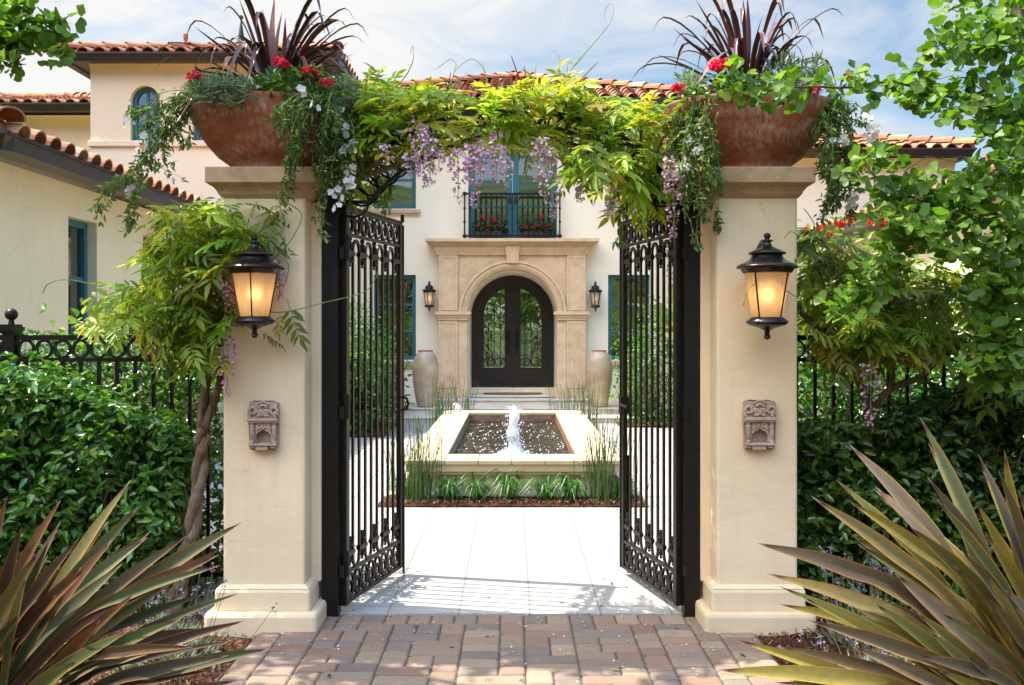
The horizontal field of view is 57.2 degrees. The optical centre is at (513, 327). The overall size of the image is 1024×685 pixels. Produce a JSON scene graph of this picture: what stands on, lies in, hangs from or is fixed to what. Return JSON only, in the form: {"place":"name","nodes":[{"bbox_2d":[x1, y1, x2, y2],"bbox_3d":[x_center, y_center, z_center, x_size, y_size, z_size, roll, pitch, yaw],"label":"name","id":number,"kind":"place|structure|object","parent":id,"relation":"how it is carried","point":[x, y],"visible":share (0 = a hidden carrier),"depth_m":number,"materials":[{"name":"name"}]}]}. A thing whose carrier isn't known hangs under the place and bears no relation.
{"place":"outdoors","nodes":[
{"label":"outdoors","id":0,"kind":"place"},
{"bbox_2d":[0,105,223,502],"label":"garden wing","id":1,"kind":"structure","parent":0,"point":[50,230],"depth_m":9.00,"materials":[{"name":"beige paint"}]},
{"bbox_2d":[68,219,87,370],"bbox_3d":[-4.555,0.096,9.640,0.070,2.407,0.640,0,0,0],"label":"window","id":2,"kind":"structure","parent":1,"relation":"in","point":[77,230],"depth_m":9.80,"materials":[{"name":"teal paint"}]},
{"bbox_2d":[143,237,153,411],"bbox_3d":[-4.555,0.096,11.525,0.070,2.407,0.650,0,0,0],"label":"window","id":3,"kind":"structure","parent":1,"relation":"in","point":[144,238],"depth_m":11.70,"materials":[{"name":"teal paint"}]},
{"bbox_2d":[138,423,682,615],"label":"courtyard paving","id":4,"kind":"structure","parent":0,"point":[469,560],"depth_m":6.71,"materials":[{"name":"stone"}]},
{"bbox_2d":[0,308,223,576],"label":"iron fence","id":5,"kind":"object","parent":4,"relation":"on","point":[11,337],"visible":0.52,"depth_m":5.77,"materials":[{"name":"black metal"}]},
{"bbox_2d":[39,261,223,439],"bbox_3d":[-2.779,0.586,6.869,1.662,2.201,1.123,0,0,0],"label":"shrub","id":6,"kind":"object","parent":4,"relation":"on","point":[72,319],"visible":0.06,"depth_m":6.78,"materials":[{"name":"green plant"}]},
{"bbox_2d":[350,422,395,435],"bbox_3d":[-2.775,1.620,15.125,1.650,0.020,2.050,0,0,0],"label":"courtyard bed","id":7,"kind":"object","parent":4,"relation":"on","point":[368,433],"visible":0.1,"depth_m":14.78,"materials":[{"name":"brown soil"}]},
{"bbox_2d":[350,343,369,368],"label":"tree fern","id":8,"kind":"object","parent":7,"relation":"on","point":[356,354],"visible":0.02,"depth_m":14.44,"materials":[{"name":"green plant"}]},
{"bbox_2d":[350,357,395,436],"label":"shrub","id":9,"kind":"object","parent":7,"relation":"on","point":[368,402],"visible":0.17,"depth_m":14.47,"materials":[{"name":"green plant"}]},
{"bbox_2d":[350,297,408,419],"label":"shrub","id":10,"kind":"object","parent":7,"relation":"on","point":[368,340],"visible":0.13,"depth_m":15.01,"materials":[{"name":"green plant"}]},
{"bbox_2d":[350,378,414,424],"bbox_3d":[-2.378,1.137,14.975,1.573,0.666,1.826,0,0,-13],"label":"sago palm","id":11,"kind":"object","parent":4,"relation":"on","point":[362,399],"visible":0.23,"depth_m":14.75,"materials":[{"name":"green plant"}]},
{"bbox_2d":[405,410,618,496],"bbox_3d":[-0.009,1.470,11.525,2.059,0.440,5.345,0,0,0],"label":"fountain basin","id":12,"kind":"object","parent":4,"relation":"on","point":[571,426],"visible":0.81,"depth_m":8.97,"materials":[{"name":"stone"}]},
{"bbox_2d":[455,421,569,454],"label":"water","id":13,"kind":"structure","parent":12,"relation":"in","point":[536,443],"depth_m":11.74,"materials":[{"name":"liquid"}]},
{"bbox_2d":[458,422,563,453],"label":"water bubbles","id":14,"kind":"object","parent":13,"relation":"on","point":[506,447],"visible":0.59,"depth_m":11.09,"materials":[{"name":"white"}]},
{"bbox_2d":[497,404,529,453],"bbox_3d":[-0.001,1.123,10.407,0.343,0.546,0.335,0,0,-41],"label":"fountain jet","id":15,"kind":"object","parent":13,"relation":"on","point":[513,437],"visible":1,"depth_m":10.35,"materials":[{"name":"white liquid"}]},
{"bbox_2d":[378,493,648,506],"bbox_3d":[-0.010,1.623,8.870,2.500,0.042,0.500,0,0,0],"label":"fountain bed","id":16,"kind":"object","parent":4,"relation":"on","point":[527,503],"visible":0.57,"depth_m":8.69,"materials":[{"name":"brown soil"}]},
{"bbox_2d":[384,477,409,496],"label":"daylily","id":17,"kind":"object","parent":16,"relation":"on","point":[406,482],"visible":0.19,"depth_m":8.89,"materials":[{"name":"green plant"}]},
{"bbox_2d":[404,414,446,505],"bbox_3d":[-0.861,1.220,8.806,0.472,0.840,0.445,0,0,-23],"label":"horsetail","id":18,"kind":"object","parent":16,"relation":"on","point":[415,490],"visible":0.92,"depth_m":8.76},
{"bbox_2d":[425,476,479,500],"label":"daylily","id":19,"kind":"object","parent":16,"relation":"on","point":[448,492],"visible":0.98,"depth_m":8.76,"materials":[{"name":"green plant"}]},
{"bbox_2d":[453,472,499,502],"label":"daylily","id":20,"kind":"object","parent":16,"relation":"on","point":[477,486],"visible":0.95,"depth_m":8.76,"materials":[{"name":"green plant"}]},
{"bbox_2d":[482,468,543,499],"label":"daylily","id":21,"kind":"object","parent":16,"relation":"on","point":[508,489],"visible":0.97,"depth_m":8.76,"materials":[{"name":"green plant"}]},
{"bbox_2d":[516,474,565,500],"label":"daylily","id":22,"kind":"object","parent":16,"relation":"on","point":[545,485],"visible":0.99,"depth_m":8.75,"materials":[{"name":"green plant"}]},
{"bbox_2d":[543,473,593,500],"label":"daylily","id":23,"kind":"object","parent":16,"relation":"on","point":[573,488],"visible":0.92,"depth_m":8.76,"materials":[{"name":"green plant"}]},
{"bbox_2d":[581,409,628,507],"bbox_3d":[0.830,1.202,8.762,0.462,0.875,0.427,0,0,-29],"label":"horsetail","id":24,"kind":"object","parent":16,"relation":"on","point":[606,485],"visible":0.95,"depth_m":8.76},
{"bbox_2d":[600,477,644,498],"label":"daylily","id":25,"kind":"object","parent":16,"relation":"on","point":[616,482],"visible":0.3,"depth_m":8.85,"materials":[{"name":"green plant"}]},
{"bbox_2d":[616,421,672,425],"bbox_3d":[2.825,1.620,15.825,2.150,0.020,0.650,0,0,0],"label":"courtyard bed","id":26,"kind":"object","parent":4,"relation":"on","point":[643,424],"visible":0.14,"depth_m":15.69,"materials":[{"name":"brown soil"}]},
{"bbox_2d":[608,296,672,424],"bbox_3d":[2.490,0.589,15.954,1.796,2.283,1.401,0,0,0],"label":"shrub","id":27,"kind":"object","parent":26,"relation":"on","point":[643,381],"visible":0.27,"depth_m":15.86,"materials":[{"name":"green plant"}]},
{"bbox_2d":[797,202,964,422],"bbox_3d":[2.400,0.368,6.937,1.640,2.634,1.571,0,0,-35],"label":"flowering shrub","id":28,"kind":"object","parent":4,"relation":"on","point":[861,237],"visible":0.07,"depth_m":6.72,"materials":[{"name":"green plant"}]},
{"bbox_2d":[799,231,1019,424],"bbox_3d":[3.053,0.486,7.231,1.916,2.400,1.409,0,0,0],"label":"shrub","id":29,"kind":"object","parent":4,"relation":"on","point":[915,256],"visible":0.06,"depth_m":7.01,"materials":[{"name":"green plant"}]},
{"bbox_2d":[0,330,823,556],"bbox_3d":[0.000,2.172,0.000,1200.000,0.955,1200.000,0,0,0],"label":"ground","id":30,"kind":"structure","parent":0,"point":[221,445],"depth_m":66.74,"materials":[{"name":"soil"}]},
{"bbox_2d":[39,562,251,684],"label":"mulch bed","id":31,"kind":"object","parent":30,"relation":"on","point":[207,677],"visible":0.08,"depth_m":4.70,"materials":[{"name":"brown wood"}]},
{"bbox_2d":[0,0,86,81],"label":"ginkgo","id":32,"kind":"object","parent":31,"relation":"on","point":[15,44],"visible":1,"depth_m":4.77,"materials":[{"name":"green plant"}]},
{"bbox_2d":[0,350,204,612],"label":"hedge","id":33,"kind":"object","parent":31,"relation":"on","point":[83,432],"visible":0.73,"depth_m":5.44,"materials":[{"name":"green plant"}]},
{"bbox_2d":[0,329,223,593],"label":"hedge","id":34,"kind":"object","parent":31,"relation":"on","point":[216,510],"visible":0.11,"depth_m":6.06,"materials":[{"name":"green plant"}]},
{"bbox_2d":[0,480,268,684],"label":"flax","id":35,"kind":"object","parent":31,"relation":"on","point":[47,624],"visible":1,"depth_m":3.40,"materials":[{"name":"green plant"}]},
{"bbox_2d":[42,191,310,616],"bbox_3d":[-1.882,0.437,5.349,1.692,2.500,0.974,0,0,17],"label":"wisteria","id":36,"kind":"object","parent":31,"relation":"on","point":[185,319],"visible":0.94,"depth_m":5.10,"materials":[{"name":"green plant"}]},
{"bbox_2d":[91,562,276,684],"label":"lavender","id":37,"kind":"object","parent":31,"relation":"on","point":[201,640],"visible":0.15,"depth_m":4.62,"materials":[{"name":"green plant"}]},
{"bbox_2d":[42,494,917,684],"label":"bark chips","id":38,"kind":"object","parent":31,"relation":"on","point":[499,501],"visible":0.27,"depth_m":5.05,"materials":[{"name":"wood"}]},
{"bbox_2d":[204,167,326,638],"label":"gate pillar","id":39,"kind":"structure","parent":30,"relation":"on","point":[273,539],"depth_m":5.17,"materials":[{"name":"paint"}]},
{"bbox_2d":[224,235,284,337],"bbox_3d":[-1.359,-0.217,4.979,0.307,0.547,0.342,0,0,37],"label":"wall lantern","id":40,"kind":"object","parent":39,"relation":"attached to","point":[254,269],"depth_m":4.89,"materials":[{"name":"brown metal"}]},
{"bbox_2d":[247,400,279,449],"bbox_3d":[-1.369,0.534,5.144,0.173,0.269,0.079,0,0,0],"label":"carved niche","id":41,"kind":"object","parent":39,"relation":"attached to","point":[263,419],"visible":1,"depth_m":5.12,"materials":[{"name":"stone"}]},
{"bbox_2d":[188,91,357,166],"bbox_3d":[-1.377,-1.069,5.360,0.972,0.386,0.719,0,0,0],"label":"bowl planter","id":42,"kind":"object","parent":39,"relation":"on","point":[244,137],"visible":0.42,"depth_m":5.11,"materials":[{"name":"ceramic"}]},
{"bbox_2d":[87,87,196,237],"bbox_3d":[-1.990,-0.916,5.114,0.602,0.849,0.378,0,0,0],"label":"trailing jasmine","id":43,"kind":"object","parent":42,"relation":"in","point":[163,135],"visible":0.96,"depth_m":5.09,"materials":[{"name":"green plant"}]},
{"bbox_2d":[179,65,264,111],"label":"sage shrub","id":44,"kind":"object","parent":42,"relation":"in","point":[203,87],"visible":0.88,"depth_m":4.99,"materials":[{"name":"green plant"}]},
{"bbox_2d":[156,0,367,120],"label":"cordyline","id":45,"kind":"object","parent":42,"relation":"in","point":[261,57],"visible":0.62,"depth_m":5.24,"materials":[{"name":"purple plant"}]},
{"bbox_2d":[186,54,342,98],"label":"geranium","id":46,"kind":"object","parent":42,"relation":"in","point":[289,73],"visible":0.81,"depth_m":5.03,"materials":[{"name":"red plant"}]},
{"bbox_2d":[260,84,403,258],"bbox_3d":[-0.954,-0.836,5.154,0.911,0.929,0.405,0,0,-45],"label":"trailing jasmine","id":47,"kind":"object","parent":42,"relation":"in","point":[333,115],"visible":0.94,"depth_m":5.05,"materials":[{"name":"green plant"}]},
{"bbox_2d":[304,70,361,103],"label":"sage shrub","id":48,"kind":"object","parent":42,"relation":"in","point":[347,86],"visible":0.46,"depth_m":5.17,"materials":[{"name":"green plant"}]},
{"bbox_2d":[354,321,412,419],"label":"shrub","id":49,"kind":"object","parent":30,"relation":"on","point":[390,365],"visible":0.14,"depth_m":16.40,"materials":[{"name":"green plant"}]},
{"bbox_2d":[0,15,978,420],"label":"villa","id":50,"kind":"object","parent":30,"relation":"on","point":[466,271],"visible":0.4,"depth_m":18.02,"materials":[{"name":"beige paint"}]},
{"bbox_2d":[133,87,159,139],"bbox_3d":[-6.277,-3.650,16.125,0.499,0.945,0.070,0,0,0],"label":"window","id":51,"kind":"structure","parent":50,"relation":"in","point":[144,95],"depth_m":16.10,"materials":[{"name":"teal glass"}]},
{"bbox_2d":[194,127,202,139],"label":"window","id":52,"kind":"structure","parent":50,"relation":"in","point":[197,136],"depth_m":16.09,"materials":[{"name":"teal paint"}]},
{"bbox_2d":[369,130,420,214],"bbox_3d":[-2.298,-3.081,18.143,1.005,1.835,0.235,0,0,0],"label":"window","id":53,"kind":"structure","parent":50,"relation":"in","point":[404,202],"depth_m":18.23,"materials":[{"name":"teal paint"}]},
{"bbox_2d":[374,275,415,367],"bbox_3d":[-2.294,-0.126,18.138,1.057,1.785,0.245,0,0,0],"label":"window","id":54,"kind":"structure","parent":50,"relation":"in","point":[409,280],"depth_m":18.23,"materials":[{"name":"teal glass"}]},
{"bbox_2d":[422,281,435,310],"bbox_3d":[-1.610,-0.601,17.936,0.272,0.578,0.345,0,0,0],"label":"wall lantern","id":55,"kind":"object","parent":50,"relation":"attached to","point":[429,290],"depth_m":17.83,"materials":[{"name":"brown metal"}]},
{"bbox_2d":[471,215,508,234],"bbox_3d":[-0.463,-1.961,17.998,0.743,0.384,0.352,0,0,0],"label":"planter box","id":56,"kind":"object","parent":50,"relation":"attached to","point":[489,226],"visible":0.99,"depth_m":17.95,"materials":[{"name":"green plant"}]},
{"bbox_2d":[469,132,511,237],"bbox_3d":[-0.448,-2.816,18.139,0.846,2.180,0.162,0,0,0],"label":"french door","id":57,"kind":"structure","parent":50,"relation":"in","point":[487,186],"depth_m":18.19,"materials":[{"name":"teal paint"}]},
{"bbox_2d":[472,275,553,386],"bbox_3d":[-0.023,0.077,19.310,1.686,2.300,0.220,0,0,0],"label":"front door","id":58,"kind":"structure","parent":50,"relation":"in","point":[511,375],"depth_m":19.33,"materials":[{"name":"brown metal"}]},
{"bbox_2d":[513,132,556,237],"bbox_3d":[0.405,-2.816,18.139,0.849,2.180,0.162,0,0,0],"label":"french door","id":59,"kind":"structure","parent":50,"relation":"in","point":[520,185],"depth_m":18.19,"materials":[{"name":"teal paint"}]},
{"bbox_2d":[518,214,554,234],"bbox_3d":[0.444,-1.970,17.986,0.732,0.402,0.336,0,0,0],"label":"planter box","id":60,"kind":"object","parent":50,"relation":"attached to","point":[535,227],"visible":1,"depth_m":17.95,"materials":[{"name":"green plant"}]},
{"bbox_2d":[588,281,601,310],"bbox_3d":[1.557,-0.597,17.936,0.272,0.578,0.345,0,0,0],"label":"wall lantern","id":61,"kind":"object","parent":50,"relation":"attached to","point":[595,290],"depth_m":17.83,"materials":[{"name":"brown metal"}]},
{"bbox_2d":[604,129,655,214],"bbox_3d":[2.235,-3.081,18.143,0.997,1.835,0.235,0,0,0],"label":"window","id":62,"kind":"structure","parent":50,"relation":"in","point":[645,132],"depth_m":18.19,"materials":[{"name":"teal paint"}]},
{"bbox_2d":[608,275,655,367],"bbox_3d":[2.223,-0.126,18.138,1.048,1.785,0.245,0,0,0],"label":"window","id":63,"kind":"structure","parent":50,"relation":"in","point":[613,280],"depth_m":18.23,"materials":[{"name":"teal paint"}]},
{"bbox_2d":[874,176,901,196],"bbox_3d":[6.808,-2.522,17.125,0.585,0.459,0.070,0,0,0],"label":"window","id":64,"kind":"structure","parent":50,"relation":"in","point":[887,181],"depth_m":17.10,"materials":[{"name":"teal paint"}]},
{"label":"porch floor","id":65,"kind":"structure","parent":50,"relation":"attached to","visible":0},
{"bbox_2d":[483,392,542,394],"bbox_3d":[-0.020,1.321,18.765,1.200,0.022,0.490,0,0,0],"label":"doormat","id":66,"kind":"object","parent":65,"relation":"on","point":[512,393],"visible":1,"depth_m":18.68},
{"bbox_2d":[378,397,644,422],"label":"entrance steps","id":67,"kind":"structure","parent":30,"relation":"on","point":[491,404],"depth_m":17.19,"materials":[{"name":"stone"}]},
{"bbox_2d":[412,350,438,406],"bbox_3d":[-1.609,0.926,17.120,0.486,1.034,0.486,0,0,0],"label":"urn","id":68,"kind":"object","parent":67,"relation":"on","point":[425,367],"visible":0.99,"depth_m":16.94,"materials":[{"name":"ceramic"}]},
{"bbox_2d":[586,350,611,406],"bbox_3d":[1.557,0.926,17.120,0.486,1.034,0.486,0,0,0],"label":"urn","id":69,"kind":"object","parent":67,"relation":"on","point":[599,365],"visible":0.89,"depth_m":16.94,"materials":[{"name":"ceramic"}]},
{"bbox_2d":[484,292,540,367],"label":"garden hedge","id":70,"kind":"object","parent":30,"relation":"on","point":[489,324],"visible":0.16,"depth_m":27.42,"materials":[{"name":"green plant"}]},
{"bbox_2d":[483,275,549,366],"bbox_3d":[-0.007,-0.555,29.702,6.634,5.438,6.044,0,0,0],"label":"tree","id":71,"kind":"object","parent":30,"relation":"on","point":[527,309],"visible":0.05,"depth_m":29.86,"materials":[{"name":"green plant"}]},
{"bbox_2d":[616,360,661,419],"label":"shrub","id":72,"kind":"object","parent":30,"relation":"on","point":[637,389],"visible":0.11,"depth_m":16.50,"materials":[{"name":"green plant"}]},
{"bbox_2d":[695,167,815,635],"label":"gate pillar","id":73,"kind":"structure","parent":30,"relation":"on","point":[748,500],"depth_m":5.17,"materials":[{"name":"paint"}]},
{"bbox_2d":[663,91,835,166],"bbox_3d":[1.341,-1.069,5.360,0.972,0.386,0.719,0,0,0],"label":"bowl planter","id":74,"kind":"object","parent":73,"relation":"on","point":[756,136],"visible":0.52,"depth_m":5.11,"materials":[{"name":"ceramic"}]},
{"bbox_2d":[612,98,725,253],"bbox_3d":[0.824,-0.850,5.185,0.711,0.911,0.411,0,0,26],"label":"trailing jasmine","id":75,"kind":"object","parent":74,"relation":"in","point":[694,146],"visible":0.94,"depth_m":5.03,"materials":[{"name":"green plant"}]},
{"bbox_2d":[632,0,840,85],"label":"cordyline","id":76,"kind":"object","parent":74,"relation":"in","point":[738,45],"visible":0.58,"depth_m":5.26,"materials":[{"name":"purple plant"}]},
{"bbox_2d":[670,48,833,97],"bbox_3d":[1.358,-1.441,5.345,1.017,0.426,0.596,0,0,0],"label":"sage shrub","id":77,"kind":"object","parent":74,"relation":"on","point":[685,79],"visible":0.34,"depth_m":5.21,"materials":[{"name":"green plant"}]},
{"bbox_2d":[671,57,855,101],"bbox_3d":[1.408,-1.358,5.210,1.117,0.291,0.557,0,0,0],"label":"geranium","id":78,"kind":"object","parent":74,"relation":"in","point":[716,66],"visible":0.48,"depth_m":5.06,"materials":[{"name":"red plant"}]},
{"bbox_2d":[807,91,881,228],"bbox_3d":[1.808,-0.939,5.163,0.416,0.799,0.391,0,0,0],"label":"trailing jasmine","id":79,"kind":"object","parent":74,"relation":"hanging from","point":[832,138],"visible":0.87,"depth_m":5.12,"materials":[{"name":"green plant"}]},
{"bbox_2d":[742,400,776,449],"bbox_3d":[1.344,0.530,5.144,0.184,0.273,0.079,0,0,0],"label":"carved niche","id":80,"kind":"object","parent":73,"relation":"attached to","point":[759,418],"visible":1,"depth_m":5.12,"materials":[{"name":"stone"}]},
{"bbox_2d":[736,233,798,339],"bbox_3d":[1.347,-0.218,4.976,0.318,0.566,0.345,0,0,39],"label":"wall lantern","id":81,"kind":"object","parent":73,"relation":"attached to","point":[767,268],"depth_m":4.88,"materials":[{"name":"brown metal"}]},
{"bbox_2d":[757,600,920,681],"bbox_3d":[5.154,1.654,1.300,7.693,0.113,10.600,0,0,0],"label":"mulch bed","id":82,"kind":"object","parent":30,"relation":"on","point":[809,644],"visible":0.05,"depth_m":4.95,"materials":[{"name":"brown wood"}]},
{"bbox_2d":[715,0,1023,397],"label":"ginkgo","id":83,"kind":"object","parent":82,"relation":"on","point":[998,281],"visible":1,"depth_m":4.63,"materials":[{"name":"green plant"}]},
{"bbox_2d":[717,418,1023,684],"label":"flax","id":84,"kind":"object","parent":82,"relation":"on","point":[981,640],"visible":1,"depth_m":3.40,"materials":[{"name":"green plant"}]},
{"bbox_2d":[805,546,953,656],"bbox_3d":[1.886,1.407,4.862,0.737,0.530,0.709,0,0,-35],"label":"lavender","id":85,"kind":"object","parent":82,"relation":"on","point":[829,635],"visible":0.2,"depth_m":4.85,"materials":[{"name":"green plant"}]},
{"bbox_2d":[743,209,1023,592],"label":"wisteria","id":86,"kind":"object","parent":82,"relation":"on","point":[879,340],"visible":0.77,"depth_m":5.22,"materials":[{"name":"green plant"}]},
{"bbox_2d":[797,335,1019,576],"bbox_3d":[2.985,0.787,5.780,2.830,1.485,0.040,0,0,0],"label":"iron fence","id":87,"kind":"object","parent":82,"relation":"on","point":[888,408],"visible":0.09,"depth_m":5.77,"materials":[{"name":"black metal"}]},
{"bbox_2d":[797,340,1021,549],"bbox_3d":[2.961,0.864,6.259,2.945,1.723,1.056,0,0,0],"label":"hedge","id":88,"kind":"object","parent":82,"relation":"on","point":[805,392],"visible":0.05,"depth_m":6.11,"materials":[{"name":"green plant"}]},
{"bbox_2d":[797,371,1023,617],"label":"hedge","id":89,"kind":"object","parent":82,"relation":"on","point":[964,439],"visible":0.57,"depth_m":5.42,"materials":[{"name":"green plant"}]},
{"bbox_2d":[453,403,461,411],"bbox_3d":[-0.837,1.184,14.020,0.138,0.140,0.133,0,0,0],"label":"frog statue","id":90,"kind":"object","parent":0,"point":[458,407],"visible":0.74,"depth_m":13.99,"materials":[{"name":"stone"}]},
{"bbox_2d":[218,614,792,684],"bbox_3d":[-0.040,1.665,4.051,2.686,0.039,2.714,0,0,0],"label":"paver path","id":91,"kind":"structure","parent":0,"point":[480,652],"depth_m":4.76,"materials":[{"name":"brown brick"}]},
{"bbox_2d":[322,186,340,616],"bbox_3d":[-1.050,0.435,5.412,0.095,2.490,0.100,0,0,0],"label":"gate post","id":92,"kind":"object","parent":91,"relation":"on","point":[330,430],"visible":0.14,"depth_m":5.36,"materials":[{"name":"black metal"}]},
{"bbox_2d":[339,204,409,605],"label":"gate","id":93,"kind":"structure","parent":92,"relation":"attached to","point":[349,587],"depth_m":5.78,"materials":[{"name":"black metal"}]},
{"bbox_2d":[339,107,682,219],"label":"gate arch","id":94,"kind":"structure","parent":92,"relation":"attached to","point":[389,182],"depth_m":5.40,"materials":[{"name":"black paint"}]},
{"bbox_2d":[271,3,705,312],"bbox_3d":[-0.113,-0.095,5.453,2.652,3.485,1.383,0,0,0],"label":"wisteria","id":95,"kind":"object","parent":94,"relation":"on","point":[406,110],"visible":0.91,"depth_m":5.20,"materials":[{"name":"green plant"}]},
{"bbox_2d":[279,578,751,681],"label":"fallen petals","id":96,"kind":"object","parent":91,"relation":"on","point":[742,654],"visible":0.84,"depth_m":5.17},
{"bbox_2d":[682,186,699,617],"bbox_3d":[1.020,0.435,5.412,0.091,2.490,0.100,0,0,0],"label":"gate post","id":97,"kind":"object","parent":91,"relation":"on","point":[691,424],"visible":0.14,"depth_m":5.36,"materials":[{"name":"black metal"}]},
{"bbox_2d":[618,204,688,605],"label":"gate","id":98,"kind":"structure","parent":97,"relation":"attached to","point":[678,253],"depth_m":5.79,"materials":[{"name":"black metal"}]},
{"bbox_2d":[0,0,1020,329],"label":"sky","id":99,"kind":"structure","parent":0,"point":[488,32],"materials":[{"name":"blue"}]},
{"bbox_2d":[628,287,672,342],"bbox_3d":[2.958,0.485,16.436,1.949,2.396,2.256,0,0,36],"label":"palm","id":100,"kind":"object","parent":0,"point":[666,315],"visible":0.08,"depth_m":16.29,"materials":[{"name":"green plant"}]},
{"bbox_2d":[750,600,949,683],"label":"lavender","id":101,"kind":"object","parent":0,"point":[882,652],"visible":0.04,"depth_m":4.23,"materials":[{"name":"green plant"}]},
{"bbox_2d":[802,154,1023,456],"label":"guest wing","id":102,"kind":"structure","parent":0,"point":[847,230],"depth_m":12.75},
{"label":"fountain bed","id":103,"kind":"structure","parent":0,"visible":0},
{"bbox_2d":[379,408,427,492],"bbox_3d":[-1.136,1.222,9.276,0.507,0.837,0.278,0,0,19],"label":"horsetail","id":104,"kind":"object","parent":103,"relation":"on","point":[404,453],"visible":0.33,"depth_m":9.33},
{"bbox_2d":[420,377,456,427],"bbox_3d":[-1.045,1.170,13.599,0.432,0.941,0.463,0,0,31],"label":"horsetail","id":105,"kind":"object","parent":103,"relation":"on","point":[440,410],"visible":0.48,"depth_m":13.58},
{"bbox_2d":[438,378,479,410],"bbox_3d":[-0.858,1.202,14.682,0.673,0.877,0.560,0,0,21],"label":"horsetail","id":106,"kind":"object","parent":103,"relation":"on","point":[456,399],"visible":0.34,"depth_m":14.64},
{"bbox_2d":[544,378,586,409],"bbox_3d":[0.831,1.206,14.723,0.621,0.869,0.521,0,0,-35],"label":"horsetail","id":107,"kind":"object","parent":103,"relation":"on","point":[567,397],"visible":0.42,"depth_m":14.63},
{"bbox_2d":[567,374,616,435],"bbox_3d":[1.141,1.159,13.561,0.758,0.962,0.437,0,0,0],"label":"horsetail","id":108,"kind":"object","parent":103,"relation":"on","point":[583,409],"visible":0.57,"depth_m":13.57},
{"bbox_2d":[597,422,659,494],"bbox_3d":[1.085,1.221,9.130,0.601,0.838,0.319,0,0,38],"label":"horsetail","id":109,"kind":"object","parent":103,"relation":"on","point":[615,476],"visible":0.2,"depth_m":9.21}
]}

